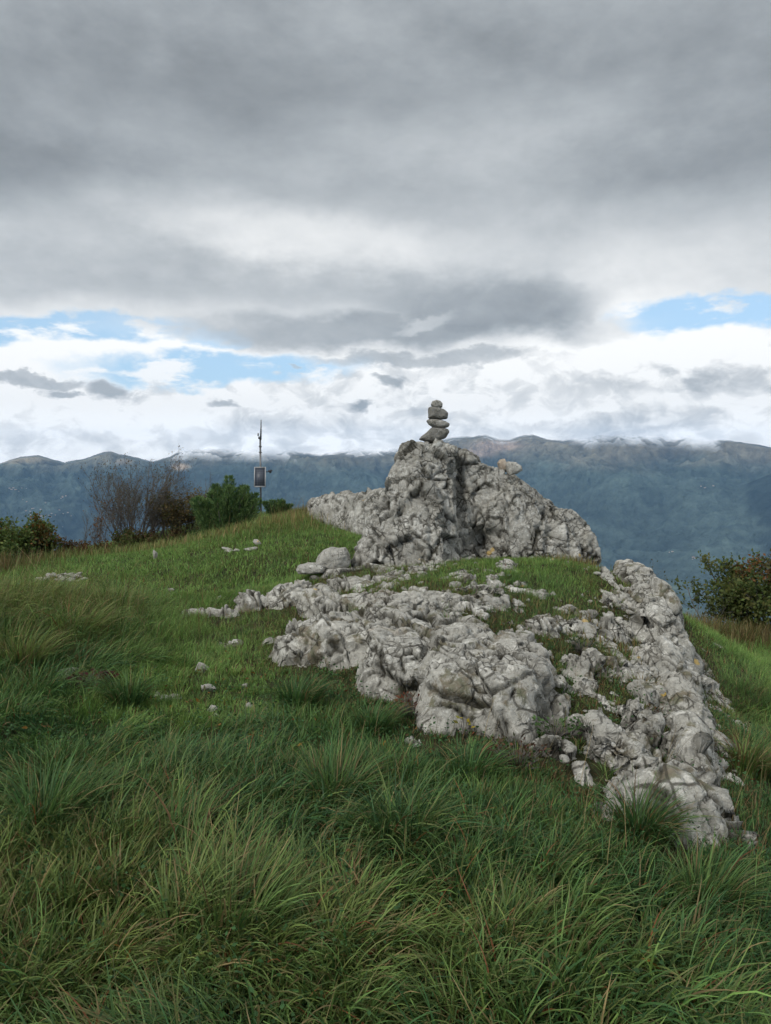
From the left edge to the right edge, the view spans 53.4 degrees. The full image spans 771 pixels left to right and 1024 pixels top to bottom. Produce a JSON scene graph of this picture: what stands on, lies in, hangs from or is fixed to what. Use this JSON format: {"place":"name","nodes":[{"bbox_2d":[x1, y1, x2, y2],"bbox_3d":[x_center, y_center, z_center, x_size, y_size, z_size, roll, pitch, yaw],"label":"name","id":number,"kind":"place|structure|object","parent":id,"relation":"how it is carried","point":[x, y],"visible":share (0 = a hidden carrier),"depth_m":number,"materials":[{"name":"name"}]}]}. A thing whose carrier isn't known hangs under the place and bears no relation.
{"place":"outdoors","nodes":[
{"label":"outdoors","id":0,"kind":"place"},
{"bbox_2d":[0,435,770,623],"bbox_3d":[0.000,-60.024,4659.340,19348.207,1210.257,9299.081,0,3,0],"label":"mountains","id":1,"kind":"structure","parent":0,"point":[644,503],"depth_m":5414.55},
{"bbox_2d":[0,507,770,1023],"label":"ground","id":2,"kind":"structure","parent":0,"point":[596,773],"depth_m":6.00,"materials":[{"name":"green plant"}]},
{"bbox_2d":[0,524,17,555],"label":"leafy bush","id":3,"kind":"object","parent":2,"relation":"on","point":[2,535],"visible":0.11,"depth_m":14.68,"materials":[{"name":"green plant"}]},
{"bbox_2d":[0,510,65,560],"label":"leafy bush","id":4,"kind":"object","parent":2,"relation":"on","point":[37,532],"visible":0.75,"depth_m":14.74,"materials":[{"name":"green plant"}]},
{"bbox_2d":[0,612,86,670],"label":"grass tussock","id":5,"kind":"object","parent":2,"relation":"on","point":[30,650],"depth_m":5.59,"materials":[{"name":"green plant"}]},
{"bbox_2d":[60,667,79,678],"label":"plant","id":6,"kind":"object","parent":2,"relation":"on","point":[69,670],"visible":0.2,"depth_m":5.61,"materials":[{"name":"plant"}]},
{"bbox_2d":[0,734,142,833],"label":"grass tussock","id":7,"kind":"object","parent":2,"relation":"on","point":[55,795],"depth_m":3.30,"materials":[{"name":"green plant"}]},
{"bbox_2d":[25,588,130,645],"bbox_3d":[-2.568,0.914,6.462,0.968,0.508,1.012,0,3,0],"label":"grass tussock","id":8,"kind":"object","parent":2,"relation":"on","point":[91,625],"depth_m":6.42,"materials":[{"name":"green plant"}]},
{"bbox_2d":[55,537,112,555],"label":"bush","id":9,"kind":"object","parent":2,"relation":"on","point":[68,544],"visible":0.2,"depth_m":16.06,"materials":[{"name":"brown plant"}]},
{"bbox_2d":[66,667,118,689],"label":"dock plant","id":10,"kind":"object","parent":2,"relation":"on","point":[98,675],"visible":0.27,"depth_m":5.31,"materials":[{"name":"green plant"}]},
{"bbox_2d":[82,511,106,543],"bbox_3d":[-6.356,0.463,16.873,0.731,1.058,0.540,0,3,0],"label":"sapling","id":11,"kind":"object","parent":2,"relation":"on","point":[89,526],"visible":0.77,"depth_m":16.88,"materials":[{"name":"brown plant"}]},
{"bbox_2d":[86,499,120,546],"bbox_3d":[-6.140,0.329,16.758,0.735,1.316,0.826,0,3,0],"label":"sapling","id":12,"kind":"object","parent":2,"relation":"on","point":[98,518],"visible":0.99,"depth_m":16.67,"materials":[{"name":"brown plant"}]},
{"bbox_2d":[81,663,172,710],"bbox_3d":[-1.713,1.140,5.045,0.634,0.354,0.601,1,3,16],"label":"grass tussock","id":13,"kind":"object","parent":2,"relation":"on","point":[133,695],"depth_m":4.99,"materials":[{"name":"green plant"}]},
{"bbox_2d":[78,445,200,538],"bbox_3d":[-5.564,-0.394,17.455,2.647,2.328,2.642,2,4,36],"label":"bare shrub","id":14,"kind":"object","parent":2,"relation":"on","point":[135,507],"visible":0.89,"depth_m":17.16,"materials":[{"name":"brown plant"}]},
{"bbox_2d":[109,526,184,548],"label":"bush","id":15,"kind":"object","parent":2,"relation":"on","point":[127,536],"visible":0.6,"depth_m":16.62,"materials":[{"name":"green plant"}]},
{"bbox_2d":[153,550,157,557],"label":"field stone","id":16,"kind":"object","parent":2,"relation":"on","point":[155,554],"visible":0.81,"depth_m":12.52,"materials":[{"name":"stone"}]},
{"bbox_2d":[143,487,200,537],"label":"rusty shrub","id":17,"kind":"object","parent":2,"relation":"on","point":[187,518],"visible":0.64,"depth_m":17.35,"materials":[{"name":"brown plant"}]},
{"bbox_2d":[178,466,212,528],"bbox_3d":[-4.433,-0.337,18.335,1.040,1.708,0.754,1,3,14],"label":"sapling","id":18,"kind":"object","parent":2,"relation":"on","point":[198,488],"visible":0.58,"depth_m":18.34,"materials":[{"name":"brown plant"}]},
{"bbox_2d":[187,530,206,537],"bbox_3d":[-4.021,0.569,16.656,0.634,0.412,0.477,-1,3,-22],"label":"juniper","id":19,"kind":"object","parent":2,"relation":"on","point":[195,531],"visible":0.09,"depth_m":16.60,"materials":[{"name":"green plant"}]},
{"bbox_2d":[195,662,208,672],"bbox_3d":[-1.454,1.231,6.069,0.113,0.097,0.079,0,3,2],"label":"field stone","id":20,"kind":"object","parent":2,"relation":"on","point":[200,664],"visible":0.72,"depth_m":6.03,"materials":[{"name":"stone"}]},
{"bbox_2d":[181,485,229,529],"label":"bush","id":21,"kind":"object","parent":2,"relation":"on","point":[204,495],"visible":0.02,"depth_m":18.29,"materials":[{"name":"brown plant"}]},
{"bbox_2d":[201,684,215,691],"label":"field stone","id":22,"kind":"object","parent":2,"relation":"on","point":[207,686],"visible":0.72,"depth_m":5.48,"materials":[{"name":"stone"}]},
{"bbox_2d":[207,705,216,712],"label":"field stone","id":23,"kind":"object","parent":2,"relation":"on","point":[211,706],"visible":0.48,"depth_m":5.00,"materials":[{"name":"stone"}]},
{"bbox_2d":[189,474,262,533],"bbox_3d":[-3.490,-0.072,16.780,1.667,1.542,1.184,0,3,0],"label":"juniper","id":24,"kind":"object","parent":2,"relation":"on","point":[212,509],"visible":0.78,"depth_m":16.56,"materials":[{"name":"green plant"}]},
{"bbox_2d":[138,806,341,949],"bbox_3d":[-0.477,1.276,2.623,0.707,0.354,0.680,0,3,0],"label":"grass tussock","id":25,"kind":"object","parent":2,"relation":"on","point":[216,919],"depth_m":2.66,"materials":[{"name":"green plant"}]},
{"bbox_2d":[245,547,257,550],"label":"scattered stone","id":26,"kind":"object","parent":2,"relation":"on","point":[252,548],"visible":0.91,"depth_m":12.18,"materials":[{"name":"stone"}]},
{"bbox_2d":[253,539,261,544],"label":"scattered stone","id":27,"kind":"object","parent":2,"relation":"on","point":[255,542],"visible":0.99,"depth_m":12.44,"materials":[{"name":"stone"}]},
{"bbox_2d":[254,420,271,510],"bbox_3d":[-3.500,-0.925,21.906,0.514,3.411,0.243,0,3,0],"label":"weather mast","id":28,"kind":"object","parent":2,"relation":"on","point":[260,476],"visible":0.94,"depth_m":21.89,"materials":[{"name":"metal"}]},
{"bbox_2d":[262,498,294,513],"bbox_3d":[-2.678,-0.125,19.018,0.799,0.490,0.557,-2,4,-31],"label":"juniper","id":29,"kind":"object","parent":2,"relation":"on","point":[275,505],"visible":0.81,"depth_m":18.92,"materials":[{"name":"green plant"}]},
{"bbox_2d":[260,666,337,712],"bbox_3d":[-0.566,1.183,5.128,0.638,0.297,0.587,0,3,0],"label":"grass tussock","id":30,"kind":"object","parent":2,"relation":"on","point":[303,694],"depth_m":5.07,"materials":[{"name":"green plant"}]},
{"bbox_2d":[316,547,350,569],"bbox_3d":[-0.633,0.576,9.344,0.424,0.292,0.444,0,3,0],"label":"boulder","id":31,"kind":"object","parent":2,"relation":"on","point":[331,557],"visible":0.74,"depth_m":9.15,"materials":[{"name":"stone"}]},
{"bbox_2d":[285,721,404,807],"bbox_3d":[-0.203,1.226,3.626,0.650,0.369,0.608,0,3,0],"label":"grass tussock","id":32,"kind":"object","parent":2,"relation":"on","point":[343,776],"depth_m":3.68,"materials":[{"name":"green plant"}]},
{"bbox_2d":[307,487,383,533],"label":"rock ridge","id":33,"kind":"object","parent":2,"relation":"on","point":[349,508],"visible":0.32,"depth_m":14.18,"materials":[{"name":"stone"}]},
{"bbox_2d":[340,695,412,736],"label":"grass tussock","id":34,"kind":"object","parent":2,"relation":"on","point":[388,722],"depth_m":4.65,"materials":[{"name":"green plant"}]},
{"bbox_2d":[0,646,770,1023],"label":"herbs","id":35,"kind":"object","parent":2,"relation":"on","point":[514,938],"visible":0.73,"depth_m":3.08,"materials":[{"name":"green plant"}]},
{"bbox_2d":[1,624,770,1023],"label":"fallen leaves","id":36,"kind":"object","parent":2,"relation":"on","point":[299,744],"visible":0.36,"depth_m":4.22,"materials":[{"name":"brown plant"}]},
{"bbox_2d":[1,491,770,1023],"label":"seed stalks","id":37,"kind":"object","parent":2,"relation":"on","point":[345,735],"visible":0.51,"depth_m":3.88,"materials":[{"name":"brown plant"}]},
{"bbox_2d":[388,691,419,718],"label":"rusty herb","id":38,"kind":"object","parent":2,"relation":"on","point":[410,701],"visible":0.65,"depth_m":4.93,"materials":[{"name":"green plant"}]},
{"bbox_2d":[71,558,760,850],"bbox_3d":[0.519,1.347,6.741,6.057,1.427,7.253,0,3,0],"label":"rock ledge","id":39,"kind":"object","parent":2,"relation":"on","point":[456,662],"visible":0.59,"depth_m":5.40,"materials":[{"name":"stone"}]},
{"bbox_2d":[296,562,325,574],"bbox_3d":[-0.888,0.668,9.107,0.362,0.129,0.313,0,3,0],"label":"slab stone","id":40,"kind":"object","parent":39,"relation":"on","point":[311,568],"visible":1,"depth_m":8.97,"materials":[{"name":"stone"}]},
{"bbox_2d":[412,610,421,616],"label":"rubble stone","id":41,"kind":"object","parent":39,"relation":"on","point":[416,613],"visible":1,"depth_m":6.29,"materials":[{"name":"stone"}]},
{"bbox_2d":[532,714,581,739],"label":"leafy herb","id":42,"kind":"object","parent":39,"relation":"on","point":[558,728],"visible":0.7,"depth_m":4.53,"materials":[{"name":"green plant"}]},
{"bbox_2d":[563,746,573,752],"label":"rubble stone","id":43,"kind":"object","parent":39,"relation":"on","point":[568,749],"visible":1,"depth_m":4.30,"materials":[{"name":"stone"}]},
{"bbox_2d":[567,714,612,732],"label":"leafy herb","id":44,"kind":"object","parent":39,"relation":"on","point":[582,724],"visible":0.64,"depth_m":4.57,"materials":[{"name":"green plant"}]},
{"bbox_2d":[637,713,645,718],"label":"rubble stone","id":45,"kind":"object","parent":39,"relation":"on","point":[640,715],"visible":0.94,"depth_m":4.67,"materials":[{"name":"stone"}]},
{"bbox_2d":[662,649,673,654],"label":"rubble stone","id":46,"kind":"object","parent":39,"relation":"on","point":[668,651],"visible":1,"depth_m":6.15,"materials":[{"name":"stone"}]},
{"bbox_2d":[453,716,474,738],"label":"yellow herb","id":47,"kind":"object","parent":2,"relation":"on","point":[467,727],"visible":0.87,"depth_m":4.59,"materials":[{"name":"green plant"}]},
{"bbox_2d":[428,730,521,785],"bbox_3d":[0.468,1.300,4.024,0.541,0.233,0.475,0,3,0],"label":"grass tussock","id":48,"kind":"object","parent":2,"relation":"on","point":[498,764],"depth_m":4.04,"materials":[{"name":"green plant"}]},
{"bbox_2d":[351,438,601,566],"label":"rock crag","id":49,"kind":"structure","parent":2,"relation":"on","point":[439,500],"depth_m":9.98,"materials":[{"name":"stone"}]},
{"bbox_2d":[419,427,448,442],"bbox_3d":[0.658,-1.045,10.411,0.408,0.227,0.422,0,3,0],"label":"cairn stone","id":50,"kind":"object","parent":49,"relation":"on","point":[430,435],"visible":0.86,"depth_m":10.22,"materials":[{"name":"grey stone"}]},
{"bbox_2d":[426,419,449,427],"bbox_3d":[0.713,-1.197,10.400,0.312,0.135,0.348,0,3,0],"label":"cairn stone","id":51,"kind":"object","parent":50,"relation":"on","point":[437,423],"visible":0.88,"depth_m":10.24,"materials":[{"name":"grey stone"}]},
{"bbox_2d":[428,406,447,419],"bbox_3d":[0.712,-1.338,10.397,0.272,0.184,0.320,0,3,0],"label":"cairn stone","id":52,"kind":"object","parent":51,"relation":"on","point":[437,413],"visible":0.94,"depth_m":10.26,"materials":[{"name":"grey stone"}]},
{"bbox_2d":[431,400,442,407],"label":"cairn stone","id":53,"kind":"object","parent":52,"relation":"on","point":[437,403],"visible":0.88,"depth_m":10.30,"materials":[{"name":"grey stone"}]},
{"bbox_2d":[497,459,506,471],"bbox_3d":[1.613,-0.640,10.531,0.151,0.187,0.228,0,3,0],"label":"brown stone","id":54,"kind":"object","parent":49,"relation":"on","point":[501,463],"visible":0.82,"depth_m":10.43,"materials":[{"name":"beige stone"}]},
{"bbox_2d":[505,461,521,474],"bbox_3d":[1.743,-0.588,10.434,0.233,0.203,0.270,0,3,0],"label":"stone","id":55,"kind":"object","parent":49,"relation":"on","point":[512,468],"visible":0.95,"depth_m":10.31,"materials":[{"name":"stone"}]},
{"bbox_2d":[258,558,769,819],"bbox_3d":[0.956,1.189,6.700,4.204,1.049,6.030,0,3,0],"label":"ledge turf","id":56,"kind":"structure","parent":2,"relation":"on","point":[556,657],"depth_m":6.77,"materials":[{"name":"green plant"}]},
{"bbox_2d":[486,733,551,770],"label":"rusty herb","id":57,"kind":"object","parent":2,"relation":"on","point":[525,750],"visible":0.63,"depth_m":4.16,"materials":[{"name":"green plant"}]},
{"bbox_2d":[546,546,556,555],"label":"round stone","id":58,"kind":"object","parent":2,"relation":"on","point":[552,550],"visible":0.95,"depth_m":9.54,"materials":[{"name":"stone"}]},
{"bbox_2d":[559,754,569,763],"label":"rubble stone","id":59,"kind":"object","parent":2,"relation":"on","point":[564,758],"visible":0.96,"depth_m":4.19,"materials":[{"name":"stone"}]},
{"bbox_2d":[568,636,597,654],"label":"leafy herb","id":60,"kind":"object","parent":2,"relation":"on","point":[578,649],"visible":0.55,"depth_m":5.96,"materials":[{"name":"green plant"}]},
{"bbox_2d":[580,633,595,640],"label":"rubble stone","id":61,"kind":"object","parent":2,"relation":"on","point":[588,635],"visible":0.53,"depth_m":6.38,"materials":[{"name":"stone"}]},
{"bbox_2d":[626,609,634,613],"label":"rubble stone","id":62,"kind":"object","parent":2,"relation":"on","point":[628,611],"visible":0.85,"depth_m":7.63,"materials":[{"name":"stone"}]},
{"bbox_2d":[630,655,643,660],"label":"rubble stone","id":63,"kind":"object","parent":2,"relation":"on","point":[636,657],"visible":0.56,"depth_m":6.26,"materials":[{"name":"stone"}]},
{"bbox_2d":[625,670,662,687],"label":"grass tussock","id":64,"kind":"object","parent":2,"relation":"on","point":[629,681],"depth_m":5.64,"materials":[{"name":"green plant"}]},
{"bbox_2d":[584,764,719,854],"bbox_3d":[1.148,1.318,3.356,0.588,0.342,0.640,0,3,0],"label":"grass tussock","id":65,"kind":"object","parent":2,"relation":"on","point":[648,818],"depth_m":3.33,"materials":[{"name":"green plant"}]},
{"bbox_2d":[645,703,669,717],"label":"rusty herb","id":66,"kind":"object","parent":2,"relation":"on","point":[658,711],"visible":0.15,"depth_m":5.08,"materials":[{"name":"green plant"}]},
{"bbox_2d":[666,575,746,624],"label":"sprawling shoots","id":67,"kind":"object","parent":2,"relation":"on","point":[713,600],"visible":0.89,"depth_m":13.32,"materials":[{"name":"green plant"}]},
{"bbox_2d":[648,822,770,927],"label":"grass tussock","id":68,"kind":"object","parent":2,"relation":"on","point":[734,894],"depth_m":2.83,"materials":[{"name":"green plant"}]},
{"bbox_2d":[690,548,770,627],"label":"autumn bush","id":69,"kind":"object","parent":2,"relation":"on","point":[743,579],"visible":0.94,"depth_m":13.35,"materials":[{"name":"green plant"}]},
{"bbox_2d":[712,722,770,780],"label":"grass tussock","id":70,"kind":"object","parent":2,"relation":"on","point":[744,758],"depth_m":4.65,"materials":[{"name":"green plant"}]},
{"bbox_2d":[750,548,770,613],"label":"autumn bush","id":71,"kind":"object","parent":2,"relation":"on","point":[768,568],"visible":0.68,"depth_m":13.17,"materials":[{"name":"green plant"}]},
{"bbox_2d":[0,504,770,669],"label":"dry grass","id":72,"kind":"structure","parent":0,"point":[745,633],"depth_m":13.27,"materials":[{"name":"green plant"}]},
{"bbox_2d":[0,0,770,462],"label":"sky","id":73,"kind":"structure","parent":0,"point":[324,223],"materials":[{"name":"grey"}]}
]}

